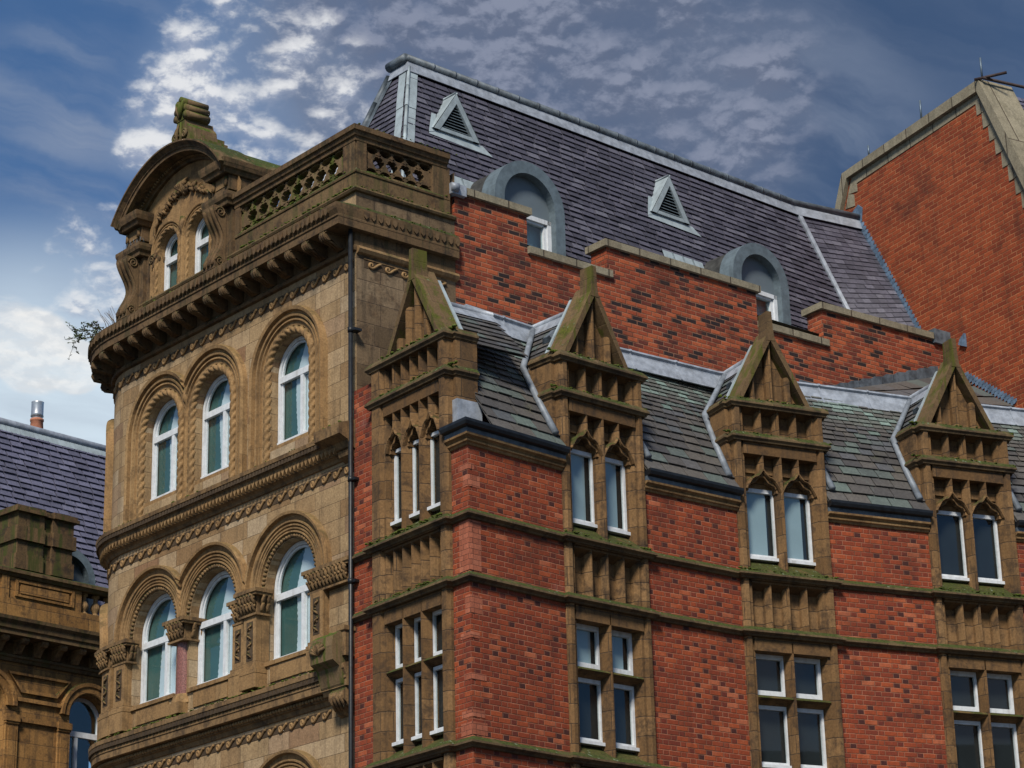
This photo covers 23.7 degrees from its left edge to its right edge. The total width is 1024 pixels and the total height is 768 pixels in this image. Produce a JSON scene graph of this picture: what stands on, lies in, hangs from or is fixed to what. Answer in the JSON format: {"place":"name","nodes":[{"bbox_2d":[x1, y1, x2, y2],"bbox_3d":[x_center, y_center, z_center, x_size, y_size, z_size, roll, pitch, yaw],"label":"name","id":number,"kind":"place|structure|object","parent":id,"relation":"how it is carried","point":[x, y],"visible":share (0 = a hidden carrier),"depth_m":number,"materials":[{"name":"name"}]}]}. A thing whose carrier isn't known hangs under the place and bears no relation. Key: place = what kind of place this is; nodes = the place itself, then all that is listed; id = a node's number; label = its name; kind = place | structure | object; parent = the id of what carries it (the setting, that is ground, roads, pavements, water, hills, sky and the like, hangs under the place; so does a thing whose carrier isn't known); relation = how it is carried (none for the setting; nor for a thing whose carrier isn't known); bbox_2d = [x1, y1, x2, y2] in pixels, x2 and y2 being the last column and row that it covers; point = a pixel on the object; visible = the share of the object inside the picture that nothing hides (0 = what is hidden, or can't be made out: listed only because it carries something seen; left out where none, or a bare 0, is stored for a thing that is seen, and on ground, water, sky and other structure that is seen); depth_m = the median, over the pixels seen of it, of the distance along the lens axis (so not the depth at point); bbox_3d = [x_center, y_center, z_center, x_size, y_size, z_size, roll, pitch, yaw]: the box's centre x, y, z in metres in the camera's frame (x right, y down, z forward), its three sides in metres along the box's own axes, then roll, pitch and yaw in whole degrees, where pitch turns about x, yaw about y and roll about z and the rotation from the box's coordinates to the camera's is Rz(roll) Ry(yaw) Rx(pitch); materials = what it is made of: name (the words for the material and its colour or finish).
{"place":"outdoors","nodes":[
{"label":"outdoors","id":0,"kind":"place"},
{"bbox_2d":[0,400,108,767],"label":"balustraded building","id":1,"kind":"structure","parent":0,"point":[54,585],"depth_m":44.30,"materials":[{"name":"orange stone"}]},
{"bbox_2d":[69,698,98,767],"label":"window","id":2,"kind":"structure","parent":1,"relation":"in","point":[80,736],"depth_m":44.53,"materials":[{"name":"blue glass"}]},
{"bbox_2d":[0,0,1023,767],"label":"sky","id":3,"kind":"structure","parent":0,"point":[784,97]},
{"label":"street","id":4,"kind":"structure","parent":0,"visible":0},
{"bbox_2d":[88,53,950,767],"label":"stone building","id":5,"kind":"structure","parent":4,"relation":"on","point":[238,347],"depth_m":34.71,"materials":[{"name":"brown stone"}]},
{"bbox_2d":[64,307,115,359],"bbox_3d":[-6.471,-0.759,36.935,0.645,0.753,1.024,14,-25,-38],"label":"wild shrub","id":6,"kind":"object","parent":5,"relation":"on","point":[97,327],"visible":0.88,"depth_m":36.92,"materials":[{"name":"green plant"}]},
{"bbox_2d":[140,593,175,703],"bbox_3d":[-4.906,3.730,34.507,0.100,1.557,1.134,14,-25,-38],"label":"window","id":7,"kind":"structure","parent":5,"relation":"in","point":[158,662],"depth_m":34.70,"materials":[{"name":"clear glass"}]},
{"bbox_2d":[150,399,177,500],"bbox_3d":[-4.945,0.938,35.430,0.100,1.477,0.934,14,-25,-38],"label":"window","id":8,"kind":"structure","parent":5,"relation":"in","point":[165,432],"depth_m":35.60,"materials":[{"name":"white glass"}]},
{"bbox_2d":[164,233,177,290],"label":"window","id":9,"kind":"structure","parent":5,"relation":"in","point":[170,273],"depth_m":36.60,"materials":[{"name":"white glass"}]},
{"bbox_2d":[195,219,208,273],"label":"window","id":10,"kind":"structure","parent":5,"relation":"in","point":[202,233],"depth_m":36.01,"materials":[{"name":"white glass"}]},
{"bbox_2d":[201,374,229,478],"bbox_3d":[-4.088,0.576,34.472,0.100,1.477,0.934,14,-25,-38],"label":"window","id":11,"kind":"structure","parent":5,"relation":"in","point":[216,408],"depth_m":34.64,"materials":[{"name":"white glass"}]},
{"bbox_2d":[197,571,234,684],"bbox_3d":[-3.957,3.328,33.445,0.100,1.557,1.134,14,-25,-38],"label":"window","id":12,"kind":"structure","parent":5,"relation":"in","point":[215,644],"depth_m":33.63,"materials":[{"name":"clear glass"}]},
{"bbox_2d":[277,336,308,444],"bbox_3d":[-2.876,0.063,33.115,0.100,1.477,0.934,14,-25,-38],"label":"window","id":13,"kind":"structure","parent":5,"relation":"in","point":[293,381],"depth_m":33.27,"materials":[{"name":"white glass"}]},
{"bbox_2d":[273,541,314,659],"bbox_3d":[-2.776,2.829,32.124,0.100,1.557,1.134,14,-25,-38],"label":"window","id":14,"kind":"structure","parent":5,"relation":"in","point":[291,599],"depth_m":32.32,"materials":[{"name":"clear glass"}]},
{"bbox_2d":[352,248,1023,767],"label":"brick building","id":15,"kind":"structure","parent":4,"relation":"on","point":[592,544],"depth_m":31.49,"materials":[{"name":"brick"}]},
{"bbox_2d":[390,447,401,526],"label":"window","id":16,"kind":"structure","parent":15,"relation":"in","point":[397,474],"depth_m":30.69,"materials":[{"name":"white glass"}]},
{"bbox_2d":[392,678,402,746],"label":"window","id":17,"kind":"structure","parent":15,"relation":"in","point":[399,722],"depth_m":29.73,"materials":[{"name":"white glass"}]},
{"bbox_2d":[395,623,402,668],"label":"window","id":18,"kind":"structure","parent":15,"relation":"in","point":[397,628],"depth_m":30.02,"materials":[{"name":"white glass"}]},
{"bbox_2d":[409,439,419,518],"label":"window","id":19,"kind":"structure","parent":15,"relation":"in","point":[416,514],"depth_m":30.40,"materials":[{"name":"white glass"}]},
{"bbox_2d":[411,672,421,740],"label":"window","id":20,"kind":"structure","parent":15,"relation":"in","point":[418,737],"depth_m":29.44,"materials":[{"name":"white glass"}]},
{"bbox_2d":[414,617,420,661],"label":"window","id":21,"kind":"structure","parent":15,"relation":"in","point":[416,620],"depth_m":29.73,"materials":[{"name":"white glass"}]},
{"bbox_2d":[427,430,439,511],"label":"window","id":22,"kind":"structure","parent":15,"relation":"in","point":[434,507],"depth_m":30.11,"materials":[{"name":"clear glass"}]},
{"bbox_2d":[430,664,443,735],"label":"window","id":23,"kind":"structure","parent":15,"relation":"in","point":[437,731],"depth_m":29.16,"materials":[{"name":"clear glass"}]},
{"bbox_2d":[433,609,441,655],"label":"window","id":24,"kind":"structure","parent":15,"relation":"in","point":[438,613],"depth_m":29.42,"materials":[{"name":"clear glass"}]},
{"bbox_2d":[571,449,597,529],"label":"window","id":25,"kind":"structure","parent":15,"relation":"in","point":[581,462],"depth_m":30.96,"materials":[{"name":"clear glass"}]},
{"bbox_2d":[576,623,599,669],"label":"window","id":26,"kind":"structure","parent":15,"relation":"in","point":[588,656],"depth_m":30.26,"materials":[{"name":"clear glass"}]},
{"bbox_2d":[578,677,605,747],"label":"window","id":27,"kind":"structure","parent":15,"relation":"in","point":[589,690],"depth_m":30.03,"materials":[{"name":"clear glass"}]},
{"bbox_2d":[605,457,630,536],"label":"window","id":28,"kind":"structure","parent":15,"relation":"in","point":[614,469],"depth_m":31.32,"materials":[{"name":"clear glass"}]},
{"bbox_2d":[611,630,632,675],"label":"window","id":29,"kind":"structure","parent":15,"relation":"in","point":[622,655],"depth_m":30.63,"materials":[{"name":"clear glass"}]},
{"bbox_2d":[613,683,639,752],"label":"window","id":30,"kind":"structure","parent":15,"relation":"in","point":[624,707],"depth_m":30.38,"materials":[{"name":"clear glass"}]},
{"bbox_2d":[746,488,778,562],"bbox_3d":[3.311,1.892,32.662,0.551,1.000,0.150,8,-22,-24],"label":"window","id":31,"kind":"structure","parent":15,"relation":"in","point":[760,503],"depth_m":32.71,"materials":[{"name":"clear glass"}]},
{"bbox_2d":[756,654,785,696],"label":"window","id":32,"kind":"structure","parent":15,"relation":"in","point":[770,668],"depth_m":32.04,"materials":[{"name":"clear glass"}]},
{"bbox_2d":[759,705,791,767],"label":"window","id":33,"kind":"structure","parent":15,"relation":"in","point":[772,719],"depth_m":31.78,"materials":[{"name":"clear glass"}]},
{"bbox_2d":[784,492,815,566],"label":"window","id":34,"kind":"structure","parent":15,"relation":"in","point":[796,506],"depth_m":32.94,"materials":[{"name":"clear glass"}]},
{"bbox_2d":[794,657,822,699],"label":"window","id":35,"kind":"structure","parent":15,"relation":"in","point":[807,671],"depth_m":32.28,"materials":[{"name":"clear glass"}]},
{"bbox_2d":[797,708,826,767],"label":"window","id":36,"kind":"structure","parent":15,"relation":"in","point":[811,729],"depth_m":32.02,"materials":[{"name":"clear glass"}]},
{"bbox_2d":[937,510,969,582],"bbox_3d":[6.073,2.250,33.862,0.551,1.000,0.150,7,-21,-22],"label":"window","id":37,"kind":"structure","parent":15,"relation":"in","point":[950,524],"depth_m":33.94,"materials":[{"name":"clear glass"}]},
{"bbox_2d":[950,671,978,711],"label":"window","id":38,"kind":"structure","parent":15,"relation":"in","point":[963,684],"depth_m":33.24,"materials":[{"name":"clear glass"}]},
{"bbox_2d":[954,720,983,767],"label":"window","id":39,"kind":"structure","parent":15,"relation":"in","point":[968,737],"depth_m":33.00,"materials":[{"name":"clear glass"}]},
{"bbox_2d":[972,514,1004,585],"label":"window","id":40,"kind":"structure","parent":15,"relation":"in","point":[985,526],"depth_m":34.15,"materials":[{"name":"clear glass"}]},
{"bbox_2d":[987,673,1014,714],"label":"window","id":41,"kind":"structure","parent":15,"relation":"in","point":[1000,691],"depth_m":33.45,"materials":[{"name":"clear glass"}]},
{"bbox_2d":[991,722,1019,767],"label":"window","id":42,"kind":"structure","parent":15,"relation":"in","point":[1004,735],"depth_m":33.22,"materials":[{"name":"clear glass"}]},
{"bbox_2d":[835,57,1023,407],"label":"gable end building","id":43,"kind":"structure","parent":4,"relation":"on","point":[934,198],"depth_m":40.10,"materials":[{"name":"brick"}]}
]}

